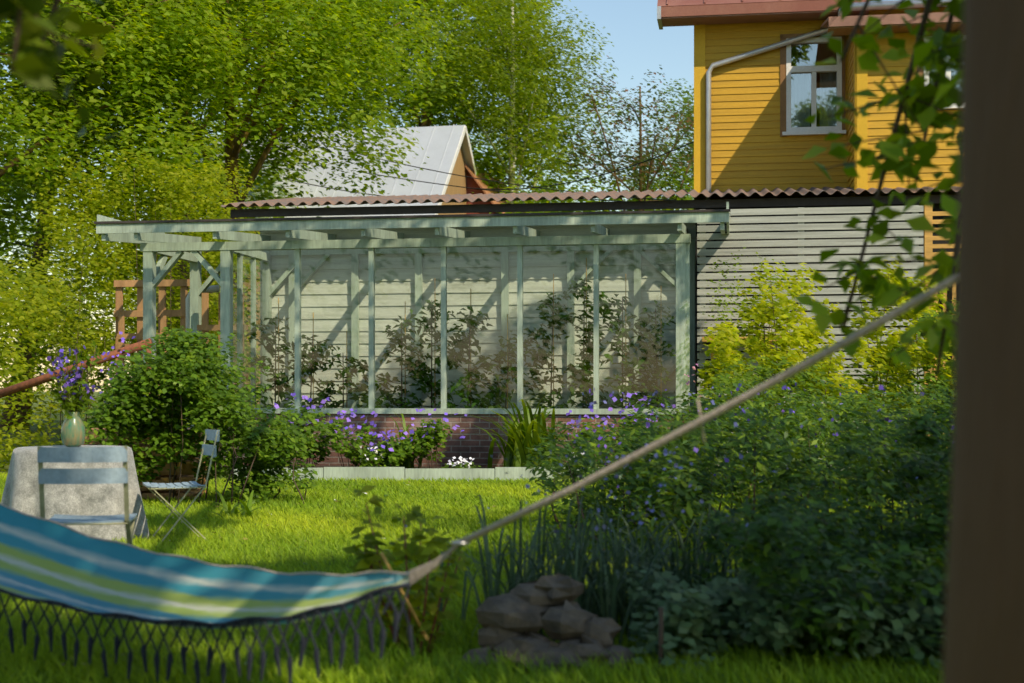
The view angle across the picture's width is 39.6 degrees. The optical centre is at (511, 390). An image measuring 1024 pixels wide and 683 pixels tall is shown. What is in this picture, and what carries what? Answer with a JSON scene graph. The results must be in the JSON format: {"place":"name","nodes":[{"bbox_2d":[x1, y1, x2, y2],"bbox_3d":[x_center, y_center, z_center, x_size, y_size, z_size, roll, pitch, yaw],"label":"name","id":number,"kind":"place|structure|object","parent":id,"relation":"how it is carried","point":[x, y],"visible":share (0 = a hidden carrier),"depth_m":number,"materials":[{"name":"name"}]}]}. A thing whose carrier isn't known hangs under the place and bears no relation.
{"place":"outdoors","nodes":[
{"label":"outdoors","id":0,"kind":"place"},
{"bbox_2d":[0,338,152,397],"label":"rusty pipe","id":1,"kind":"object","parent":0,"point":[24,385],"visible":0.45,"depth_m":15.06,"materials":[{"name":"brown metal"}]},
{"bbox_2d":[0,392,856,480],"bbox_3d":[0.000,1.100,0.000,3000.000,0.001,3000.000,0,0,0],"label":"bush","id":2,"kind":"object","parent":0,"point":[33,429],"depth_m":41.34,"materials":[{"name":"green plant"}]},
{"bbox_2d":[1,445,149,540],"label":"table with cloth","id":3,"kind":"object","parent":2,"relation":"on","point":[21,491],"visible":0.47,"depth_m":9.60,"materials":[{"name":"fabric"}]},
{"bbox_2d":[41,340,102,446],"bbox_3d":[-3.063,0.019,9.954,0.374,0.749,0.353,0,0,-42],"label":"vase with flowers","id":4,"kind":"object","parent":3,"relation":"on","point":[73,431],"visible":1,"depth_m":9.90,"materials":[{"name":"green ceramic"}]},
{"bbox_2d":[37,446,136,544],"bbox_3d":[-2.114,0.686,7.109,0.424,0.833,0.493,0,0,-8],"label":"folding chair","id":5,"kind":"object","parent":2,"relation":"on","point":[80,475],"visible":0.83,"depth_m":6.90,"materials":[{"name":"grey metal"}]},
{"bbox_2d":[91,332,135,443],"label":"flowers","id":6,"kind":"object","parent":2,"relation":"on","point":[101,370],"visible":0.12,"depth_m":14.85,"materials":[{"name":"green plant"}]},
{"bbox_2d":[0,0,250,248],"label":"tree","id":7,"kind":"object","parent":2,"relation":"on","point":[164,144],"visible":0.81,"depth_m":24.55,"materials":[{"name":"green plant"}]},
{"bbox_2d":[0,146,261,470],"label":"tree","id":8,"kind":"object","parent":2,"relation":"on","point":[168,210],"visible":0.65,"depth_m":23.18,"materials":[{"name":"green plant"}]},
{"bbox_2d":[83,428,207,500],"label":"shrub","id":9,"kind":"object","parent":2,"relation":"on","point":[187,473],"visible":0.16,"depth_m":13.53,"materials":[{"name":"green plant"}]},
{"bbox_2d":[0,0,340,429],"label":"tree","id":10,"kind":"object","parent":2,"relation":"on","point":[27,357],"visible":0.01,"depth_m":39.88,"materials":[{"name":"green plant"}]},
{"bbox_2d":[114,279,247,458],"bbox_3d":[-4.817,-0.275,20.828,2.446,2.750,0.647,0,0,25],"label":"wooden trellis","id":11,"kind":"object","parent":2,"relation":"on","point":[162,313],"visible":0.3,"depth_m":21.12,"materials":[{"name":"brown wood"}]},
{"bbox_2d":[143,429,219,540],"bbox_3d":[-2.261,0.686,9.765,0.493,0.833,0.424,0,0,-22],"label":"bistro chair","id":12,"kind":"object","parent":2,"relation":"on","point":[208,449],"visible":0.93,"depth_m":9.82,"materials":[{"name":"grey metal"}]},
{"bbox_2d":[80,325,319,505],"bbox_3d":[-2.883,0.247,13.108,2.138,1.719,1.523,0,0,0],"label":"shrub behind chairs","id":13,"kind":"object","parent":2,"relation":"on","point":[184,374],"visible":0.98,"depth_m":12.88,"materials":[{"name":"green plant"}]},
{"bbox_2d":[0,0,414,409],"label":"tall tree","id":14,"kind":"object","parent":2,"relation":"on","point":[236,6],"visible":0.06,"depth_m":32.83,"materials":[{"name":"green plant"}]},
{"bbox_2d":[0,0,464,407],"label":"apple tree","id":15,"kind":"object","parent":2,"relation":"on","point":[314,75],"visible":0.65,"depth_m":26.84,"materials":[{"name":"green plant"}]},
{"bbox_2d":[189,489,285,519],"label":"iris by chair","id":16,"kind":"object","parent":2,"relation":"on","point":[228,510],"visible":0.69,"depth_m":11.51,"materials":[{"name":"green plant"}]},
{"bbox_2d":[156,124,477,420],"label":"neighbour house","id":17,"kind":"structure","parent":2,"relation":"on","point":[447,149],"depth_m":42.39,"materials":[{"name":"silver metal"}]},
{"bbox_2d":[1,482,651,665],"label":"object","id":18,"kind":"object","parent":2,"relation":"on","point":[279,547],"visible":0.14,"depth_m":9.84,"materials":[{"name":"green plant"}]},
{"bbox_2d":[274,393,413,467],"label":"flowering plant","id":19,"kind":"object","parent":2,"relation":"in","point":[391,449],"visible":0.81,"depth_m":17.06,"materials":[{"name":"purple plant"}]},
{"bbox_2d":[0,81,693,422],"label":"tree leaves","id":20,"kind":"structure","parent":2,"relation":"on","point":[502,174],"depth_m":40.13,"materials":[{"name":"green plant"}]},
{"bbox_2d":[380,552,428,640],"bbox_3d":[-0.413,0.793,5.477,0.193,0.348,0.018,0,0,-16],"label":"bamboo cane","id":21,"kind":"object","parent":2,"relation":"on","point":[407,600],"visible":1,"depth_m":5.48,"materials":[{"name":"brown wood"}]},
{"bbox_2d":[341,485,470,662],"bbox_3d":[-0.419,0.735,5.617,0.514,0.733,0.456,0,0,0],"label":"lime shrub","id":22,"kind":"object","parent":2,"relation":"on","point":[413,550],"visible":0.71,"depth_m":5.54,"materials":[{"name":"green plant"}]},
{"bbox_2d":[94,202,729,475],"bbox_3d":[-1.222,-0.697,19.151,8.240,3.607,2.370,0,0,9],"label":"greenhouse","id":23,"kind":"object","parent":2,"relation":"on","point":[360,280],"visible":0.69,"depth_m":19.77,"materials":[{"name":"wood"}]},
{"bbox_2d":[243,258,675,408],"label":"tomato plants","id":24,"kind":"object","parent":23,"relation":"in","point":[646,359],"visible":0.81,"depth_m":19.05,"materials":[{"name":"green plant"}]},
{"bbox_2d":[233,465,622,481],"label":"garden curb","id":25,"kind":"structure","parent":2,"relation":"on","point":[399,473],"depth_m":16.60,"materials":[{"name":"green paint"}]},
{"bbox_2d":[311,0,570,149],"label":"tall tree","id":26,"kind":"object","parent":2,"relation":"on","point":[409,105],"visible":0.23,"depth_m":49.73,"materials":[{"name":"green plant"}]},
{"bbox_2d":[228,392,683,470],"bbox_3d":[-0.823,0.510,17.395,6.130,0.979,2.139,0,0,4],"label":"daylily","id":27,"kind":"object","parent":2,"relation":"on","point":[521,436],"visible":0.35,"depth_m":17.19,"materials":[{"name":"green plant"}]},
{"bbox_2d":[359,446,588,467],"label":"white flowers","id":28,"kind":"object","parent":2,"relation":"in","point":[454,464],"visible":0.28,"depth_m":16.89,"materials":[{"name":"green plant"}]},
{"bbox_2d":[0,273,956,682],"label":"hammock rope","id":29,"kind":"object","parent":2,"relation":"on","point":[418,573],"visible":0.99,"depth_m":4.34,"materials":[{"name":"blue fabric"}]},
{"bbox_2d":[0,505,408,628],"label":"hammock","id":30,"kind":"object","parent":29,"relation":"hanging from","point":[43,559],"visible":0.84,"depth_m":5.25,"materials":[{"name":"fabric"}]},
{"bbox_2d":[410,0,632,212],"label":"birch tree","id":31,"kind":"object","parent":2,"relation":"on","point":[535,101],"visible":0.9,"depth_m":45.12,"materials":[{"name":"green plant"}]},
{"bbox_2d":[399,393,663,467],"bbox_3d":[0.189,0.562,17.331,3.312,1.082,1.001,0,0,0],"label":"flowering plant","id":32,"kind":"object","parent":2,"relation":"in","point":[435,434],"visible":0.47,"depth_m":17.23,"materials":[{"name":"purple plant"}]},
{"bbox_2d":[459,573,636,675],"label":"rocks","id":33,"kind":"object","parent":2,"relation":"on","point":[520,615],"visible":0.79,"depth_m":5.42,"materials":[{"name":"stone"}]},
{"bbox_2d":[230,194,957,471],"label":"shed","id":34,"kind":"structure","parent":2,"relation":"on","point":[792,233],"depth_m":18.74,"materials":[{"name":"wood"}]},
{"bbox_2d":[221,186,958,207],"bbox_3d":[2.374,-2.848,20.519,12.580,0.568,3.150,0,0,9],"label":"corrugated roof","id":35,"kind":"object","parent":34,"relation":"attached to","point":[445,198],"visible":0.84,"depth_m":19.90,"materials":[{"name":"brown metal"}]},
{"bbox_2d":[405,443,794,648],"bbox_3d":[0.478,0.672,6.268,1.878,0.856,1.496,0,0,-37],"label":"clump","id":36,"kind":"object","parent":2,"relation":"on","point":[609,599],"visible":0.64,"depth_m":6.10,"materials":[{"name":"green plant"}]},
{"bbox_2d":[552,55,693,210],"bbox_3d":[3.881,-4.088,39.796,5.190,10.380,5.156,0,0,28],"label":"rowan tree","id":37,"kind":"object","parent":2,"relation":"on","point":[640,177],"visible":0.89,"depth_m":39.64,"materials":[{"name":"green plant"}]},
{"bbox_2d":[616,78,693,209],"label":"tree","id":38,"kind":"object","parent":2,"relation":"on","point":[686,100],"visible":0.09,"depth_m":51.68,"materials":[{"name":"green plant"}]},
{"bbox_2d":[671,364,714,477],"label":"flowers","id":39,"kind":"object","parent":2,"relation":"on","point":[683,396],"visible":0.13,"depth_m":17.35,"materials":[{"name":"green plant"}]},
{"bbox_2d":[521,374,953,562],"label":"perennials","id":40,"kind":"object","parent":2,"relation":"on","point":[764,456],"depth_m":8.82,"materials":[{"name":"green plant"}]},
{"bbox_2d":[701,247,805,399],"bbox_3d":[2.964,-0.322,17.512,1.228,2.848,1.055,0,0,0],"label":"shrub by fence","id":41,"kind":"object","parent":2,"relation":"on","point":[719,301],"visible":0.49,"depth_m":17.42,"materials":[{"name":"green plant"}]},
{"bbox_2d":[625,560,946,681],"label":"lamium ground cover","id":42,"kind":"object","parent":2,"relation":"on","point":[691,619],"visible":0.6,"depth_m":5.39,"materials":[{"name":"green plant"}]},
{"bbox_2d":[657,0,962,209],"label":"yellow house","id":43,"kind":"structure","parent":2,"relation":"on","point":[764,87],"depth_m":21.26,"materials":[{"name":"paint"}]},
{"bbox_2d":[2,141,693,279],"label":"overhead wires","id":44,"kind":"object","parent":43,"relation":"attached to","point":[465,187],"visible":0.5,"depth_m":31.51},
{"bbox_2d":[671,408,952,682],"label":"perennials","id":45,"kind":"object","parent":2,"relation":"on","point":[775,535],"visible":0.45,"depth_m":5.80,"materials":[{"name":"green plant"}]},
{"bbox_2d":[690,257,953,488],"bbox_3d":[3.517,-0.172,15.102,3.227,2.552,4.326,0,0,0],"label":"golden shrub","id":46,"kind":"object","parent":2,"relation":"on","point":[803,334],"visible":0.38,"depth_m":14.70,"materials":[{"name":"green plant"}]},
{"bbox_2d":[692,298,955,495],"bbox_3d":[3.506,0.067,13.797,3.671,2.080,3.937,0,0,0],"label":"mixed shrub","id":47,"kind":"object","parent":2,"relation":"on","point":[801,377],"visible":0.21,"depth_m":13.31,"materials":[{"name":"green plant"}]},
{"bbox_2d":[870,449,950,494],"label":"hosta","id":48,"kind":"object","parent":2,"relation":"on","point":[919,453],"visible":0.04,"depth_m":8.96,"materials":[{"name":"green plant"}]},
{"bbox_2d":[942,0,1023,682],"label":"tree","id":49,"kind":"object","parent":2,"relation":"on","point":[984,626],"visible":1,"depth_m":1.74,"materials":[{"name":"brown plant"}]},
{"bbox_2d":[0,0,962,397],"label":"hanging tree branches","id":50,"kind":"object","parent":49,"relation":"attached to","point":[920,104],"visible":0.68,"depth_m":4.35,"materials":[{"name":"green plant"}]},
{"bbox_2d":[0,0,894,391],"label":"sky","id":51,"kind":"structure","parent":0,"point":[639,44],"materials":[{"name":"blue"}]},
{"bbox_2d":[0,472,930,514],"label":"lawn grass","id":52,"kind":"structure","parent":0,"point":[442,493],"depth_m":13.73,"materials":[{"name":"green plant"}]},
{"bbox_2d":[0,560,942,682],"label":"lawn grass","id":53,"kind":"structure","parent":0,"point":[442,663],"depth_m":5.30,"materials":[{"name":"green plant"}]},
{"bbox_2d":[464,163,523,213],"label":"neighbour house annex","id":54,"kind":"object","parent":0,"point":[474,183],"visible":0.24,"depth_m":44.46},
{"bbox_2d":[108,506,947,575],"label":"lawn grass","id":55,"kind":"structure","parent":0,"point":[327,536],"depth_m":9.99,"materials":[{"name":"green plant"}]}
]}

